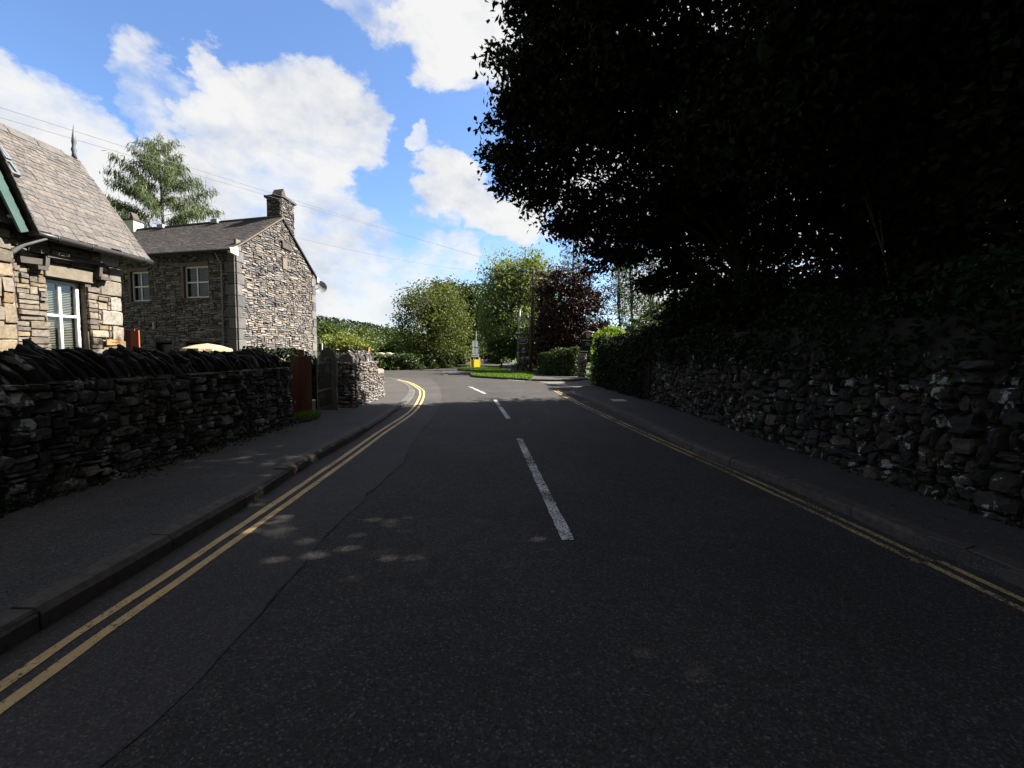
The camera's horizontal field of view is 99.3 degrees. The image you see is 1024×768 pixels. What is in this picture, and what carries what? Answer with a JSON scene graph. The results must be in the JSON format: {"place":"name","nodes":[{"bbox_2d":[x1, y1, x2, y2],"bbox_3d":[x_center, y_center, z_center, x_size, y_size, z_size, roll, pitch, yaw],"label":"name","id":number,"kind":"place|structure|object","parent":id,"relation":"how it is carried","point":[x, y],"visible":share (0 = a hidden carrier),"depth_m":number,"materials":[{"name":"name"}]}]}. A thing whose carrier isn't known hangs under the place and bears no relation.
{"place":"outdoors","nodes":[
{"label":"outdoors","id":0,"kind":"place"},
{"bbox_2d":[0,425,364,631],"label":"pavement","id":1,"kind":"structure","parent":0,"point":[49,544],"depth_m":3.74,"materials":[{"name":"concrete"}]},
{"bbox_2d":[0,339,293,510],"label":"garden wall","id":2,"kind":"structure","parent":1,"relation":"on","point":[122,409],"depth_m":4.71,"materials":[{"name":"stone"}]},
{"bbox_2d":[0,420,300,518],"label":"weeds","id":3,"kind":"object","parent":1,"relation":"on","point":[35,501],"visible":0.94,"depth_m":4.74,"materials":[{"name":"green plant"}]},
{"bbox_2d":[118,189,319,360],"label":"slate house","id":4,"kind":"structure","parent":0,"point":[235,284],"depth_m":15.35,"materials":[{"name":"stone"}]},
{"bbox_2d":[131,271,149,303],"bbox_3d":[-13.113,-3.434,15.610,1.099,1.133,0.570,2,4,17],"label":"window","id":5,"kind":"structure","parent":4,"relation":"in","point":[144,286],"depth_m":15.53,"materials":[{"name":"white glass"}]},
{"bbox_2d":[160,344,172,352],"bbox_3d":[-12.154,-0.843,15.395,0.779,1.120,0.038,2,4,17],"label":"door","id":6,"kind":"structure","parent":4,"relation":"in","point":[165,348],"depth_m":15.37,"materials":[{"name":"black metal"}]},
{"bbox_2d":[183,266,209,299],"bbox_3d":[-10.575,-3.414,14.846,1.305,1.147,0.570,2,4,17],"label":"window","id":7,"kind":"structure","parent":4,"relation":"in","point":[201,282],"depth_m":14.80,"materials":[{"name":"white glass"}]},
{"bbox_2d":[315,281,326,292],"bbox_3d":[-8.768,-4.439,19.874,0.360,0.576,0.496,2,4,21],"label":"satellite dish","id":8,"kind":"object","parent":4,"relation":"attached to","point":[321,287],"visible":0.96,"depth_m":19.95,"materials":[{"name":"white metal"}]},
{"bbox_2d":[290,398,319,412],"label":"yard","id":9,"kind":"structure","parent":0,"point":[313,403],"depth_m":11.82,"materials":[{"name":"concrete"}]},
{"bbox_2d":[0,123,153,353],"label":"stone cottage","id":10,"kind":"structure","parent":9,"relation":"on","point":[67,239],"depth_m":7.25,"materials":[{"name":"grey stone"}]},
{"bbox_2d":[0,145,11,160],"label":"roof window","id":11,"kind":"structure","parent":10,"relation":"in","point":[6,155],"depth_m":6.76,"materials":[{"name":"white glass"}]},
{"bbox_2d":[6,159,21,177],"bbox_3d":[-7.750,-3.333,6.703,0.215,0.265,0.146,1,4,0],"label":"roof window","id":12,"kind":"structure","parent":10,"relation":"in","point":[14,170],"depth_m":6.74,"materials":[{"name":"white glass"}]},
{"bbox_2d":[45,279,81,349],"bbox_3d":[-7.765,-1.103,7.256,0.500,1.255,0.667,1,4,0],"label":"window","id":13,"kind":"structure","parent":10,"relation":"in","point":[51,314],"depth_m":7.40,"materials":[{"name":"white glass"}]},
{"bbox_2d":[106,340,123,344],"bbox_3d":[-7.356,-0.768,8.063,0.028,0.103,0.350,1,4,0],"label":"house nameplate","id":14,"kind":"object","parent":10,"relation":"attached to","point":[112,342],"visible":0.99,"depth_m":8.04,"materials":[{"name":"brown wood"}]},
{"bbox_2d":[124,330,139,350],"bbox_3d":[-8.112,-0.219,9.287,0.480,1.870,0.140,1,4,0],"label":"board screen","id":15,"kind":"object","parent":9,"relation":"on","point":[131,338],"visible":0.31,"depth_m":9.18,"materials":[{"name":"orange wood"}]},
{"bbox_2d":[181,343,232,351],"bbox_3d":[-8.384,-0.302,12.018,1.159,1.633,1.159,1,4,0],"label":"garden parasol","id":16,"kind":"object","parent":9,"relation":"on","point":[207,347],"visible":0.8,"depth_m":11.64,"materials":[{"name":"beige fabric"}]},
{"bbox_2d":[239,345,339,398],"bbox_3d":[-6.580,-0.341,13.353,2.978,1.683,1.366,1,4,-4],"label":"yard hedge","id":17,"kind":"object","parent":9,"relation":"on","point":[280,353],"visible":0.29,"depth_m":12.97,"materials":[{"name":"green plant"}]},
{"bbox_2d":[319,343,324,350],"bbox_3d":[-10.707,-1.349,24.496,0.357,1.855,0.103,1,4,0],"label":"side road sign","id":18,"kind":"object","parent":9,"relation":"on","point":[321,346],"visible":0.51,"depth_m":24.47,"materials":[{"name":"metal"}]},
{"bbox_2d":[317,349,384,407],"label":"corner wall","id":19,"kind":"structure","parent":9,"relation":"on","point":[361,379],"depth_m":11.07,"materials":[{"name":"stone"}]},
{"bbox_2d":[316,315,351,340],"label":"field tree","id":20,"kind":"object","parent":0,"point":[330,327],"visible":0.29,"depth_m":51.16,"materials":[{"name":"green plant"}]},
{"bbox_2d":[286,401,406,427],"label":"pavement","id":21,"kind":"structure","parent":0,"point":[358,416],"depth_m":9.55,"materials":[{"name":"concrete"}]},
{"bbox_2d":[291,350,311,413],"bbox_3d":[-4.396,0.009,9.070,0.382,1.450,0.275,-2,5,-30],"label":"fence panel","id":22,"kind":"object","parent":21,"relation":"on","point":[301,374],"visible":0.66,"depth_m":8.96,"materials":[{"name":"red wood"}]},
{"bbox_2d":[291,408,321,420],"bbox_3d":[-4.145,0.606,8.823,0.486,0.182,0.752,1,4,0],"label":"grass tuft","id":23,"kind":"object","parent":21,"relation":"on","point":[309,414],"visible":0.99,"depth_m":8.62,"materials":[{"name":"green plant"}]},
{"bbox_2d":[319,348,337,409],"bbox_3d":[-4.376,-0.114,10.378,0.400,1.507,0.138,1,4,0],"label":"gate post","id":24,"kind":"object","parent":21,"relation":"on","point":[327,353],"visible":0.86,"depth_m":10.33,"materials":[{"name":"stone"}]},
{"bbox_2d":[315,358,332,409],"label":"garden gate","id":25,"kind":"structure","parent":24,"relation":"attached to","point":[323,382],"depth_m":9.64,"materials":[{"name":"black metal"}]},
{"bbox_2d":[375,378,413,401],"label":"pavement","id":26,"kind":"structure","parent":0,"point":[395,390],"depth_m":15.97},
{"bbox_2d":[339,347,369,354],"bbox_3d":[-4.628,-0.311,12.806,0.884,1.542,0.160,1,4,0],"label":"timber fence","id":27,"kind":"object","parent":26,"relation":"on","point":[367,349],"visible":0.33,"depth_m":12.72,"materials":[{"name":"red wood"}]},
{"bbox_2d":[0,0,856,337],"label":"sky","id":28,"kind":"structure","parent":0,"point":[362,110],"materials":[{"name":"blue"}]},
{"bbox_2d":[319,322,591,377],"bbox_3d":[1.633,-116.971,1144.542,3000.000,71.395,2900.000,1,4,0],"label":"ground","id":29,"kind":"structure","parent":0,"point":[587,370],"depth_m":45.31,"materials":[{"name":"green plant"}]},
{"bbox_2d":[99,133,223,227],"bbox_3d":[-21.055,-7.610,26.357,12.225,13.791,12.054,1,4,0],"label":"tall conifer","id":30,"kind":"object","parent":29,"relation":"on","point":[166,176],"visible":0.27,"depth_m":24.50,"materials":[{"name":"green plant"}]},
{"bbox_2d":[317,330,328,352],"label":"field tree","id":31,"kind":"object","parent":29,"relation":"on","point":[319,336],"visible":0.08,"depth_m":49.33,"materials":[{"name":"green plant"}]},
{"bbox_2d":[317,330,375,353],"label":"field tree","id":32,"kind":"object","parent":29,"relation":"on","point":[336,344],"visible":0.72,"depth_m":46.99,"materials":[{"name":"green plant"}]},
{"bbox_2d":[317,351,457,369],"bbox_3d":[-12.920,-2.099,37.764,21.367,1.732,11.572,-1,5,-28],"label":"field hedge","id":33,"kind":"object","parent":29,"relation":"on","point":[406,361],"visible":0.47,"depth_m":35.04,"materials":[{"name":"green plant"}]},
{"bbox_2d":[316,314,514,356],"bbox_3d":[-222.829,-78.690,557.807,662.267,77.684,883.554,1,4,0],"label":"hillside wood","id":34,"kind":"object","parent":29,"relation":"on","point":[348,321],"visible":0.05,"depth_m":778.57,"materials":[{"name":"green plant"}]},
{"bbox_2d":[381,277,486,363],"bbox_3d":[-6.217,-5.438,37.992,9.088,8.257,6.672,-2,5,-33],"label":"olive tree","id":35,"kind":"object","parent":29,"relation":"on","point":[432,327],"visible":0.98,"depth_m":37.35,"materials":[{"name":"green plant"}]},
{"bbox_2d":[415,275,490,363],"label":"oak tree","id":36,"kind":"object","parent":29,"relation":"on","point":[467,289],"visible":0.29,"depth_m":51.98,"materials":[{"name":"green plant"}]},
{"bbox_2d":[447,350,473,364],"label":"lane hedge","id":37,"kind":"object","parent":29,"relation":"on","point":[467,360],"visible":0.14,"depth_m":60.93,"materials":[{"name":"green plant"}]},
{"bbox_2d":[490,352,506,363],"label":"lane hedge","id":38,"kind":"object","parent":29,"relation":"on","point":[494,362],"visible":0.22,"depth_m":56.09,"materials":[{"name":"green plant"}]},
{"bbox_2d":[482,307,544,367],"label":"understorey tree","id":39,"kind":"object","parent":29,"relation":"on","point":[507,340],"visible":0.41,"depth_m":41.75,"materials":[{"name":"green plant"}]},
{"bbox_2d":[468,243,563,355],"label":"pale tree","id":40,"kind":"object","parent":29,"relation":"on","point":[499,295],"visible":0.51,"depth_m":45.97,"materials":[{"name":"green plant"}]},
{"bbox_2d":[518,257,620,371],"bbox_3d":[3.814,-4.863,30.712,7.417,8.556,5.724,3,5,29],"label":"copper beech","id":41,"kind":"object","parent":29,"relation":"on","point":[559,325],"visible":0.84,"depth_m":30.28,"materials":[{"name":"purple plant"}]},
{"bbox_2d":[555,240,609,330],"bbox_3d":[5.138,-7.856,37.496,5.724,13.402,5.682,-1,5,-25],"label":"larch","id":42,"kind":"object","parent":29,"relation":"on","point":[566,255],"visible":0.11,"depth_m":37.26,"materials":[{"name":"green plant"}]},
{"bbox_2d":[599,229,638,330],"bbox_3d":[8.647,-7.820,35.453,3.935,13.757,4.078,1,4,0],"label":"birch tree","id":43,"kind":"object","parent":29,"relation":"on","point":[618,312],"visible":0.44,"depth_m":35.45,"materials":[{"name":"green plant"}]},
{"bbox_2d":[609,235,651,323],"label":"birch tree","id":44,"kind":"object","parent":29,"relation":"on","point":[629,297],"visible":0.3,"depth_m":34.38,"materials":[{"name":"green plant"}]},
{"bbox_2d":[624,214,661,317],"bbox_3d":[10.679,-7.015,33.650,3.670,12.467,3.744,2,4,22],"label":"birch tree","id":45,"kind":"object","parent":29,"relation":"on","point":[647,296],"visible":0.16,"depth_m":33.47,"materials":[{"name":"green plant"}]},
{"bbox_2d":[643,299,665,333],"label":"young spruce","id":46,"kind":"object","parent":29,"relation":"on","point":[655,306],"visible":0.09,"depth_m":27.66,"materials":[{"name":"green plant"}]},
{"bbox_2d":[630,297,680,335],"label":"background tree","id":47,"kind":"object","parent":29,"relation":"on","point":[644,311],"visible":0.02,"depth_m":31.71,"materials":[{"name":"green plant"}]},
{"bbox_2d":[500,363,588,381],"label":"pavement","id":48,"kind":"structure","parent":0,"point":[513,367],"depth_m":25.14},
{"bbox_2d":[513,308,520,370],"bbox_3d":[0.329,-3.320,32.645,0.564,4.717,0.217,1,4,0],"label":"street lamp","id":49,"kind":"object","parent":48,"relation":"on","point":[518,337],"visible":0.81,"depth_m":32.62,"materials":[{"name":"metal"}]},
{"bbox_2d":[517,337,527,343],"bbox_3d":[0.804,-3.251,32.510,0.793,0.510,0.038,1,4,0],"label":"oval sign","id":50,"kind":"object","parent":49,"relation":"attached to","point":[522,340],"visible":1,"depth_m":32.51,"materials":[{"name":"black metal"}]},
{"bbox_2d":[521,346,525,355],"bbox_3d":[0.887,-1.995,33.957,0.400,1.900,0.081,1,4,0],"label":"parking sign","id":51,"kind":"object","parent":48,"relation":"on","point":[523,348],"visible":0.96,"depth_m":33.88,"materials":[{"name":"blue metal"}]},
{"bbox_2d":[519,356,538,371],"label":"stone wall","id":52,"kind":"structure","parent":48,"relation":"on","point":[523,363],"depth_m":33.39,"materials":[{"name":"grey stone"}]},
{"bbox_2d":[528,270,537,371],"bbox_3d":[1.470,-4.490,31.258,0.650,7.288,0.275,1,4,0],"label":"telegraph pole","id":53,"kind":"object","parent":48,"relation":"on","point":[531,331],"visible":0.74,"depth_m":31.21,"materials":[{"name":"wood"}]},
{"bbox_2d":[0,107,523,270],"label":"overhead wire","id":54,"kind":"object","parent":53,"relation":"attached to","point":[218,176],"visible":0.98,"depth_m":12.97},
{"bbox_2d":[0,117,534,271],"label":"overhead wire","id":55,"kind":"object","parent":53,"relation":"attached to","point":[229,184],"visible":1,"depth_m":13.21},
{"bbox_2d":[300,238,507,273],"bbox_3d":[-3.583,-6.809,24.125,0.008,1.177,17.078,4,5,35],"label":"overhead wire","id":56,"kind":"object","parent":53,"relation":"attached to","point":[392,258],"visible":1,"depth_m":20.96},
{"bbox_2d":[536,346,581,375],"bbox_3d":[3.045,-1.443,27.837,1.925,1.961,3.584,-3,6,-42],"label":"drive hedge","id":57,"kind":"object","parent":48,"relation":"on","point":[557,361],"visible":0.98,"depth_m":27.08,"materials":[{"name":"green plant"}]},
{"bbox_2d":[578,351,587,377],"bbox_3d":[4.108,-1.095,25.363,0.519,1.643,0.521,1,4,0],"label":"stone gatepost","id":58,"kind":"object","parent":48,"relation":"on","point":[582,364],"visible":0.97,"depth_m":25.17,"materials":[{"name":"grey stone"}]},
{"bbox_2d":[581,331,594,365],"bbox_3d":[4.724,-1.914,27.164,0.840,2.828,0.127,1,4,0],"label":"notice sign","id":59,"kind":"object","parent":48,"relation":"on","point":[586,340],"visible":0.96,"depth_m":27.07,"materials":[{"name":"black metal"}]},
{"bbox_2d":[100,359,1023,767],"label":"road","id":60,"kind":"structure","parent":0,"point":[446,597],"depth_m":2.36,"materials":[{"name":"grey asphalt"}]},
{"bbox_2d":[0,426,365,655],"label":"kerb","id":61,"kind":"structure","parent":60,"relation":"on","point":[54,603],"depth_m":2.88,"materials":[{"name":"concrete"}]},
{"bbox_2d":[0,379,424,713],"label":"yellow lines","id":62,"kind":"object","parent":60,"relation":"on","point":[54,668],"visible":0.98,"depth_m":2.62,"materials":[{"name":"paint"}]},
{"bbox_2d":[0,378,441,767],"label":"road strip","id":63,"kind":"object","parent":60,"relation":"on","point":[110,695],"visible":0.91,"depth_m":2.36,"materials":[{"name":"asphalt"}]},
{"bbox_2d":[99,387,441,765],"bbox_3d":[-2.530,0.528,12.888,0.918,0.001,22.816,0,4,-8],"label":"road joint","id":64,"kind":"object","parent":63,"relation":"on","point":[274,594],"visible":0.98,"depth_m":2.64,"materials":[{"name":"black asphalt"}]},
{"bbox_2d":[361,401,407,431],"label":"kerb","id":65,"kind":"structure","parent":60,"relation":"on","point":[379,418],"depth_m":9.45,"materials":[{"name":"concrete"}]},
{"bbox_2d":[385,377,414,401],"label":"kerb","id":66,"kind":"structure","parent":60,"relation":"on","point":[409,396],"depth_m":15.40,"materials":[{"name":"grey concrete"}]},
{"bbox_2d":[457,369,481,371],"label":"kerb","id":67,"kind":"structure","parent":60,"relation":"on","point":[470,370],"depth_m":33.52,"materials":[{"name":"concrete"}]},
{"bbox_2d":[480,345,510,360],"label":"background tree","id":68,"kind":"object","parent":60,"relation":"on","point":[483,356],"visible":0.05,"depth_m":73.02,"materials":[{"name":"green plant"}]},
{"bbox_2d":[471,374,532,380],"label":"kerb","id":69,"kind":"structure","parent":60,"relation":"on","point":[523,379],"depth_m":24.31,"materials":[{"name":"concrete"}]},
{"bbox_2d":[494,400,509,418],"bbox_3d":[-0.306,0.639,11.770,0.116,0.001,3.919,0,4,-7],"label":"line","id":70,"kind":"object","parent":60,"relation":"on","point":[501,408],"visible":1,"depth_m":11.20,"materials":[{"name":"white paint"}]},
{"bbox_2d":[473,375,534,380],"bbox_3d":[-0.577,-0.565,27.639,4.070,0.120,8.514,1,4,0],"label":"traffic island","id":71,"kind":"object","parent":60,"relation":"on","point":[506,377],"depth_m":24.23,"materials":[{"name":"grey concrete"}]},
{"bbox_2d":[471,370,534,377],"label":"grass","id":72,"kind":"structure","parent":71,"relation":"on","point":[516,373],"depth_m":26.57,"materials":[{"name":"green plant"}]},
{"bbox_2d":[518,438,572,539],"bbox_3d":[0.288,1.099,5.531,0.117,0.001,4.110,0,4,-5],"label":"line","id":73,"kind":"object","parent":60,"relation":"on","point":[523,449],"visible":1,"depth_m":4.30,"materials":[{"name":"white paint"}]},
{"bbox_2d":[555,391,1023,611],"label":"yellow lines","id":74,"kind":"object","parent":60,"relation":"on","point":[949,573],"visible":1,"depth_m":3.58,"materials":[{"name":"paint"}]},
{"bbox_2d":[568,386,1023,588],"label":"kerb","id":75,"kind":"structure","parent":60,"relation":"on","point":[902,530],"depth_m":4.28,"materials":[{"name":"concrete"}]},
{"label":"grass island","id":76,"kind":"structure","parent":60,"relation":"on","visible":0},
{"bbox_2d":[471,331,478,359],"bbox_3d":[-3.287,-3.042,38.323,0.749,3.244,0.153,-2,5,-38],"label":"road sign","id":77,"kind":"object","parent":76,"relation":"on","point":[475,347],"visible":0.92,"depth_m":38.30,"materials":[{"name":"metal"}]},
{"bbox_2d":[470,358,479,366],"bbox_3d":[-3.193,-1.847,37.947,0.998,0.917,0.140,-3,6,-42],"label":"yellow board","id":78,"kind":"object","parent":76,"relation":"on","point":[474,363],"visible":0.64,"depth_m":37.84,"materials":[{"name":"plastic"}]},
{"bbox_2d":[458,365,507,370],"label":"grass","id":79,"kind":"structure","parent":76,"relation":"on","point":[481,367],"depth_m":35.56,"materials":[{"name":"green plant"}]},
{"bbox_2d":[542,380,594,386],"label":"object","id":80,"kind":"structure","parent":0,"point":[581,383],"depth_m":21.60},
{"bbox_2d":[588,326,624,382],"bbox_3d":[4.894,-1.478,22.328,1.942,2.926,4.229,1,4,6],"label":"laurel hedge","id":81,"kind":"object","parent":80,"relation":"on","point":[613,331],"visible":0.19,"depth_m":20.88,"materials":[{"name":"green plant"}]},
{"bbox_2d":[620,315,660,335],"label":"spreading conifer","id":82,"kind":"object","parent":80,"relation":"on","point":[636,326],"visible":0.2,"depth_m":24.15,"materials":[{"name":"green plant"}]},
{"bbox_2d":[573,386,1023,577],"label":"pavement","id":83,"kind":"structure","parent":0,"point":[997,537],"depth_m":4.70,"materials":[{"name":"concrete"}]},
{"bbox_2d":[610,399,627,401],"bbox_3d":[3.221,0.493,13.123,0.420,0.012,0.620,1,4,0],"label":"access cover","id":84,"kind":"object","parent":83,"relation":"on","point":[618,400],"visible":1,"depth_m":13.03,"materials":[{"name":"grey metal"}]},
{"bbox_2d":[650,351,1023,529],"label":"retaining wall","id":85,"kind":"structure","parent":83,"relation":"on","point":[957,434],"depth_m":4.87,"materials":[{"name":"grey stone"}]},
{"bbox_2d":[641,242,1023,390],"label":"ivy","id":86,"kind":"object","parent":85,"relation":"on","point":[955,333],"visible":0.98,"depth_m":4.88,"materials":[{"name":"green plant"}]},
{"bbox_2d":[651,396,1023,528],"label":"weeds","id":87,"kind":"object","parent":83,"relation":"on","point":[1018,524],"visible":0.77,"depth_m":4.77,"materials":[{"name":"green plant"}]},
{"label":"bank","id":88,"kind":"structure","parent":0,"visible":0},
{"bbox_2d":[467,0,790,331],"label":"overhanging tree","id":89,"kind":"object","parent":88,"relation":"on","point":[562,98],"visible":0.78,"depth_m":9.74,"materials":[{"name":"green plant"}]},
{"bbox_2d":[590,325,670,399],"bbox_3d":[4.354,-0.844,16.490,1.459,2.420,6.443,1,4,-4],"label":"clipped hedge","id":90,"kind":"object","parent":88,"relation":"on","point":[621,366],"visible":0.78,"depth_m":15.30,"materials":[{"name":"green plant"}]},
{"bbox_2d":[646,266,756,337],"bbox_3d":[5.416,-1.755,12.338,3.135,3.082,2.738,1,4,0],"label":"shrub","id":91,"kind":"object","parent":88,"relation":"on","point":[690,303],"visible":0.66,"depth_m":11.98,"materials":[{"name":"green plant"}]},
{"bbox_2d":[721,168,826,277],"bbox_3d":[8.310,-4.683,15.041,5.104,8.701,4.616,1,4,0],"label":"background tree","id":92,"kind":"object","parent":88,"relation":"on","point":[751,266],"visible":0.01,"depth_m":14.70,"materials":[{"name":"green plant"}]},
{"bbox_2d":[596,0,980,29],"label":"dark tree","id":93,"kind":"object","parent":88,"relation":"on","point":[697,6],"visible":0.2,"depth_m":8.32,"materials":[{"name":"green plant"}]},
{"bbox_2d":[655,0,932,280],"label":"dark tree","id":94,"kind":"object","parent":88,"relation":"on","point":[774,230],"visible":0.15,"depth_m":10.79,"materials":[{"name":"green plant"}]},
{"bbox_2d":[765,150,852,281],"bbox_3d":[10.894,-4.745,14.675,5.477,8.880,4.318,1,4,0],"label":"background tree","id":95,"kind":"object","parent":88,"relation":"on","point":[810,265],"visible":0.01,"depth_m":14.56,"materials":[{"name":"green plant"}]},
{"bbox_2d":[632,0,1023,285],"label":"dark tree","id":96,"kind":"object","parent":88,"relation":"on","point":[935,88],"visible":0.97,"depth_m":6.51,"materials":[{"name":"green plant"}]},
{"bbox_2d":[860,170,889,284],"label":"bare sapling","id":97,"kind":"object","parent":88,"relation":"on","point":[882,241],"visible":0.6,"depth_m":8.79,"materials":[{"name":"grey plant"}]},
{"bbox_2d":[838,242,996,322],"bbox_3d":[8.074,-1.355,8.601,2.934,2.906,3.011,1,4,0],"label":"shrub","id":98,"kind":"object","parent":88,"relation":"on","point":[918,273],"visible":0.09,"depth_m":8.32,"materials":[{"name":"green plant"}]},
{"bbox_2d":[905,233,1023,314],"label":"shrub","id":99,"kind":"object","parent":88,"relation":"on","point":[990,273],"visible":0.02,"depth_m":7.14,"materials":[{"name":"green plant"}]},
{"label":"field","id":100,"kind":"structure","parent":0,"visible":0},
{"bbox_2d":[343,322,385,354],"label":"field tree","id":101,"kind":"object","parent":100,"relation":"on","point":[368,335],"visible":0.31,"depth_m":61.14,"materials":[{"name":"green plant"}]},
{"bbox_2d":[362,327,391,353],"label":"field tree","id":102,"kind":"object","parent":100,"relation":"on","point":[380,348],"visible":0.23,"depth_m":70.74,"materials":[{"name":"green plant"}]},
{"bbox_2d":[372,323,406,345],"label":"field tree","id":103,"kind":"object","parent":100,"relation":"on","point":[387,332],"visible":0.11,"depth_m":74.48,"materials":[{"name":"green plant"}]},
{"bbox_2d":[381,330,423,353],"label":"field tree","id":104,"kind":"object","parent":100,"relation":"on","point":[390,348],"visible":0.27,"depth_m":70.42,"materials":[{"name":"green plant"}]},
{"bbox_2d":[441,337,486,359],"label":"background tree","id":105,"kind":"object","parent":100,"relation":"on","point":[483,353],"visible":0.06,"depth_m":69.00,"materials":[{"name":"green plant"}]}
]}

